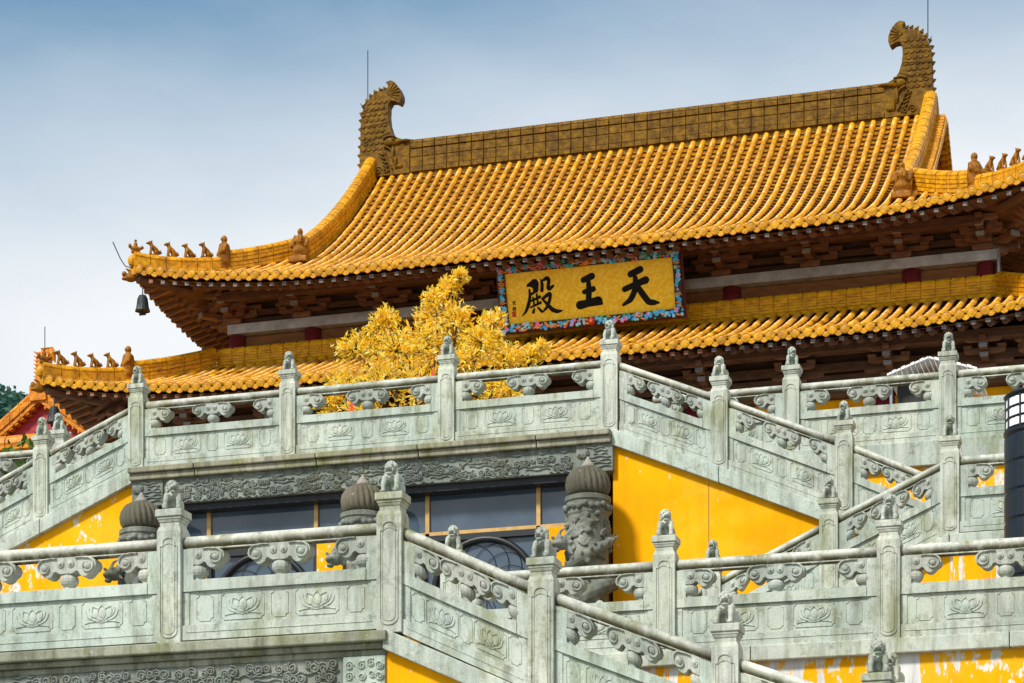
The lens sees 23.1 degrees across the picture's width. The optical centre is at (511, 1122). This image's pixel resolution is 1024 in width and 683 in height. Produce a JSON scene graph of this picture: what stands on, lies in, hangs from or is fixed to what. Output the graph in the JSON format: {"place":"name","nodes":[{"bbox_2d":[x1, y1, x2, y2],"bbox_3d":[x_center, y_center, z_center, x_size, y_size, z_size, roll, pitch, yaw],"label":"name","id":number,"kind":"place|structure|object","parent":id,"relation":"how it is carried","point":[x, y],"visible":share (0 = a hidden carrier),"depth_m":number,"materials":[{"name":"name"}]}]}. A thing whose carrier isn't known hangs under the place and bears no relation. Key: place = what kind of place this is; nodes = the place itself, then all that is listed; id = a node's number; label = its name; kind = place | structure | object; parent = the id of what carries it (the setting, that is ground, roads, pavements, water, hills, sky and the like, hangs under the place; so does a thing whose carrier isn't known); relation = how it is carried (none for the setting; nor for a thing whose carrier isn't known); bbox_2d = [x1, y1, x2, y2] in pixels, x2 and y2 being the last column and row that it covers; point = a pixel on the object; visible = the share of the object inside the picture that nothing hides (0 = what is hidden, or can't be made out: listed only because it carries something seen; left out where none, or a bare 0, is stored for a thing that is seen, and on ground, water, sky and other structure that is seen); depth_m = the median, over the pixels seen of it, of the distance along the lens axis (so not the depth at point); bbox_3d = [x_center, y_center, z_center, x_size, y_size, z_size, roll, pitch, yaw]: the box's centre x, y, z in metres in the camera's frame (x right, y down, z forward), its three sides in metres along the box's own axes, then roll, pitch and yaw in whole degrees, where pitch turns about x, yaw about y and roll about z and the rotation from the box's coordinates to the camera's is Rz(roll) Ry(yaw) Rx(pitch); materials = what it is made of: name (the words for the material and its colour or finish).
{"place":"outdoors","nodes":[
{"label":"outdoors","id":0,"kind":"place"},
{"bbox_2d":[0,327,85,437],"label":"side hall","id":1,"kind":"structure","parent":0,"point":[27,412],"depth_m":55.52,"materials":[{"name":"orange paint"}]},
{"bbox_2d":[0,413,110,500],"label":"stone balustrade","id":2,"kind":"object","parent":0,"point":[60,434],"visible":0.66,"depth_m":39.51,"materials":[{"name":"grey stone"}]},
{"bbox_2d":[103,492,159,584],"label":"dragon column","id":3,"kind":"structure","parent":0,"point":[139,521],"depth_m":36.14,"materials":[{"name":"stone"}]},
{"bbox_2d":[325,474,379,569],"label":"dragon column","id":4,"kind":"structure","parent":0,"point":[359,504],"depth_m":35.15,"materials":[{"name":"stone"}]},
{"bbox_2d":[0,0,1023,394],"label":"sky","id":5,"kind":"structure","parent":0,"point":[179,122],"materials":[{"name":"blue"}]},
{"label":"upper terrace","id":6,"kind":"structure","parent":0,"visible":0},
{"bbox_2d":[0,433,35,452],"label":"garden wall","id":7,"kind":"structure","parent":6,"relation":"on","point":[14,439],"depth_m":50.94,"materials":[{"name":"orange tile"}]},
{"bbox_2d":[0,433,71,476],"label":"shrub","id":8,"kind":"object","parent":6,"relation":"on","point":[29,442],"visible":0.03,"depth_m":41.76,"materials":[{"name":"green plant"}]},
{"bbox_2d":[313,266,552,413],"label":"golden tree","id":9,"kind":"object","parent":6,"relation":"on","point":[385,319],"visible":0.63,"depth_m":40.12,"materials":[{"name":"yellow plant"}]},
{"bbox_2d":[30,0,1023,442],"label":"temple hall","id":10,"kind":"structure","parent":6,"relation":"on","point":[856,232],"depth_m":48.06,"materials":[{"name":"tile"}]},
{"bbox_2d":[47,398,59,426],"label":"wind bell","id":11,"kind":"object","parent":10,"relation":"hanging from","point":[53,410],"visible":0.68,"depth_m":47.55,"materials":[{"name":"grey metal"}]},
{"bbox_2d":[135,286,149,315],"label":"wind bell","id":12,"kind":"object","parent":10,"relation":"hanging from","point":[142,307],"visible":1,"depth_m":48.12,"materials":[{"name":"grey metal"}]},
{"bbox_2d":[496,241,687,334],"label":"sign board","id":13,"kind":"object","parent":10,"relation":"attached to","point":[630,287],"visible":0.98,"depth_m":46.27,"materials":[{"name":"gold wood"}]},
{"bbox_2d":[791,435,1004,501],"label":"stair wall","id":14,"kind":"structure","parent":6,"relation":"on","point":[922,456],"depth_m":35.42,"materials":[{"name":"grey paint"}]},
{"bbox_2d":[653,332,1023,450],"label":"stone balustrade","id":15,"kind":"object","parent":14,"relation":"on","point":[947,388],"visible":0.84,"depth_m":35.59,"materials":[{"name":"grey stone"}]},
{"bbox_2d":[887,356,987,403],"bbox_3d":[6.840,-10.870,40.132,1.408,2.420,1.600,0,0,17],"label":"canopy stall","id":16,"kind":"object","parent":6,"relation":"on","point":[927,364],"visible":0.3,"depth_m":39.72},
{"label":"lower terrace","id":17,"kind":"structure","parent":0,"visible":0},
{"bbox_2d":[840,533,949,587],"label":"stair wall","id":18,"kind":"structure","parent":17,"relation":"on","point":[942,574],"depth_m":32.10,"materials":[{"name":"yellow paint"}]},
{"bbox_2d":[596,414,961,602],"bbox_3d":[3.411,-7.255,32.778,4.908,3.670,0.250,0,0,17],"label":"stone balustrade","id":19,"kind":"object","parent":18,"relation":"on","point":[935,515],"visible":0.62,"depth_m":32.35,"materials":[{"name":"grey stone"}]},
{"bbox_2d":[950,530,1003,580],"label":"stair wall","id":20,"kind":"structure","parent":17,"relation":"on","point":[965,567],"depth_m":31.97,"materials":[{"name":"paint"}]},
{"bbox_2d":[959,453,1004,532],"bbox_3d":[7.842,-8.310,31.444,4.374,1.580,0.251,0,0,17],"label":"stone balustrade","id":21,"kind":"object","parent":20,"relation":"on","point":[982,508],"visible":0.66,"depth_m":31.94,"materials":[{"name":"grey stone"}]},
{"bbox_2d":[1003,387,1023,576],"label":"lamp post","id":22,"kind":"object","parent":17,"relation":"on","point":[1013,435],"visible":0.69,"depth_m":27.28,"materials":[{"name":"black metal"}]},
{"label":"inner court","id":23,"kind":"structure","parent":0,"visible":0},
{"bbox_2d":[0,471,131,592],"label":"stair wall","id":24,"kind":"structure","parent":23,"relation":"on","point":[91,516],"depth_m":37.21,"materials":[{"name":"paint"}]},
{"bbox_2d":[0,408,127,539],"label":"stone balustrade","id":25,"kind":"object","parent":24,"relation":"on","point":[46,480],"visible":1,"depth_m":37.30,"materials":[{"name":"grey stone"}]},
{"bbox_2d":[127,428,613,642],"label":"platform building","id":26,"kind":"structure","parent":23,"relation":"on","point":[497,501],"depth_m":35.78,"materials":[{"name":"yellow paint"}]},
{"bbox_2d":[187,514,206,536],"bbox_3d":[-4.988,-8.713,37.070,1.040,0.575,0.080,0,0,17],"label":"window frame","id":27,"kind":"structure","parent":26,"relation":"in","point":[198,525],"depth_m":36.97,"materials":[{"name":"glass"}]},
{"bbox_2d":[207,506,313,550],"bbox_3d":[-3.681,-8.713,36.677,1.690,0.575,0.080,0,0,17],"label":"window frame","id":28,"kind":"structure","parent":26,"relation":"in","point":[301,517],"depth_m":36.68,"materials":[{"name":"grey glass"}]},
{"bbox_2d":[207,544,316,578],"bbox_3d":[-3.652,-6.887,36.671,1.730,3.074,0.115,0,0,17],"label":"moon door","id":29,"kind":"structure","parent":26,"relation":"in","point":[240,564],"depth_m":36.74,"materials":[{"name":"grey glass"}]},
{"bbox_2d":[314,497,426,543],"bbox_3d":[-2.053,-8.713,36.187,1.710,0.575,0.080,0,0,17],"label":"window frame","id":30,"kind":"structure","parent":26,"relation":"in","point":[328,515],"depth_m":36.32,"materials":[{"name":"grey glass"}]},
{"bbox_2d":[127,320,621,467],"bbox_3d":[-2.072,-10.418,35.952,7.478,1.575,0.252,0,0,17],"label":"stone balustrade","id":31,"kind":"object","parent":26,"relation":"on","point":[450,410],"visible":1,"depth_m":35.84,"materials":[{"name":"grey stone"}]},
{"bbox_2d":[424,528,536,608],"bbox_3d":[-0.444,-6.887,35.705,1.770,3.074,0.115,0,0,17],"label":"moon door","id":32,"kind":"structure","parent":26,"relation":"in","point":[509,550],"depth_m":35.64,"materials":[{"name":"grey glass"}]},
{"bbox_2d":[425,489,537,535],"bbox_3d":[-0.440,-8.713,35.701,1.660,0.575,0.080,0,0,17],"label":"window frame","id":33,"kind":"structure","parent":26,"relation":"in","point":[513,509],"depth_m":35.70,"materials":[{"name":"grey glass"}]},
{"bbox_2d":[536,486,567,527],"bbox_3d":[0.834,-8.713,35.318,1.000,0.575,0.080,0,0,17],"label":"window frame","id":34,"kind":"structure","parent":26,"relation":"in","point":[550,502],"depth_m":35.41,"materials":[{"name":"grey glass"}]},
{"bbox_2d":[551,457,618,602],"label":"dragon column","id":35,"kind":"structure","parent":23,"relation":"on","point":[587,538],"depth_m":34.19,"materials":[{"name":"stone"}]},
{"bbox_2d":[612,428,874,601],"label":"stair wall","id":36,"kind":"structure","parent":23,"relation":"on","point":[730,512],"depth_m":34.52,"materials":[{"name":"yellow paint"}]},
{"bbox_2d":[619,356,962,523],"bbox_3d":[3.805,-9.063,34.183,4.784,3.086,0.251,0,0,17],"label":"stone balustrade","id":37,"kind":"object","parent":36,"relation":"on","point":[713,432],"visible":0.73,"depth_m":34.29,"materials":[{"name":"grey stone"}]},
{"label":"forecourt paving","id":38,"kind":"structure","parent":0,"visible":0},
{"bbox_2d":[0,630,387,682],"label":"platform wall","id":39,"kind":"structure","parent":38,"relation":"on","point":[350,657],"depth_m":23.32,"materials":[{"name":"stone"}]},
{"bbox_2d":[0,460,410,652],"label":"stone balustrade","id":40,"kind":"object","parent":39,"relation":"on","point":[175,595],"visible":1,"depth_m":23.39,"materials":[{"name":"grey stone"}]},
{"bbox_2d":[383,628,509,682],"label":"stair wall","id":41,"kind":"structure","parent":38,"relation":"on","point":[408,660],"depth_m":22.74,"materials":[{"name":"stone"}]},
{"bbox_2d":[402,526,895,682],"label":"stone balustrade","id":42,"kind":"object","parent":41,"relation":"on","point":[536,639],"visible":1,"depth_m":22.41,"materials":[{"name":"grey stone"}]},
{"label":"ground","id":43,"kind":"structure","parent":0,"visible":0},
{"bbox_2d":[600,631,1023,682],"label":"stair wall","id":44,"kind":"structure","parent":43,"relation":"on","point":[993,657],"depth_m":26.16,"materials":[{"name":"paint"}]},
{"bbox_2d":[440,493,1023,653],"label":"stone balustrade","id":45,"kind":"object","parent":44,"relation":"on","point":[891,596],"visible":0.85,"depth_m":26.41,"materials":[{"name":"grey stone"}]},
{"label":"lower landing","id":46,"kind":"structure","parent":0,"visible":0},
{"bbox_2d":[419,643,505,680],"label":"stairs","id":47,"kind":"structure","parent":46,"relation":"on","point":[451,656],"depth_m":23.06,"materials":[{"name":"grey stone"}]},
{"bbox_2d":[887,652,904,682],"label":"stone post","id":48,"kind":"object","parent":46,"relation":"on","point":[895,667],"visible":0.53,"depth_m":23.09,"materials":[{"name":"grey stone"}]},
{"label":"hills","id":49,"kind":"structure","parent":0,"visible":0},
{"bbox_2d":[0,383,27,419],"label":"forest","id":50,"kind":"object","parent":49,"relation":"on","point":[10,400],"visible":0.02,"depth_m":238.33,"materials":[{"name":"green plant"}]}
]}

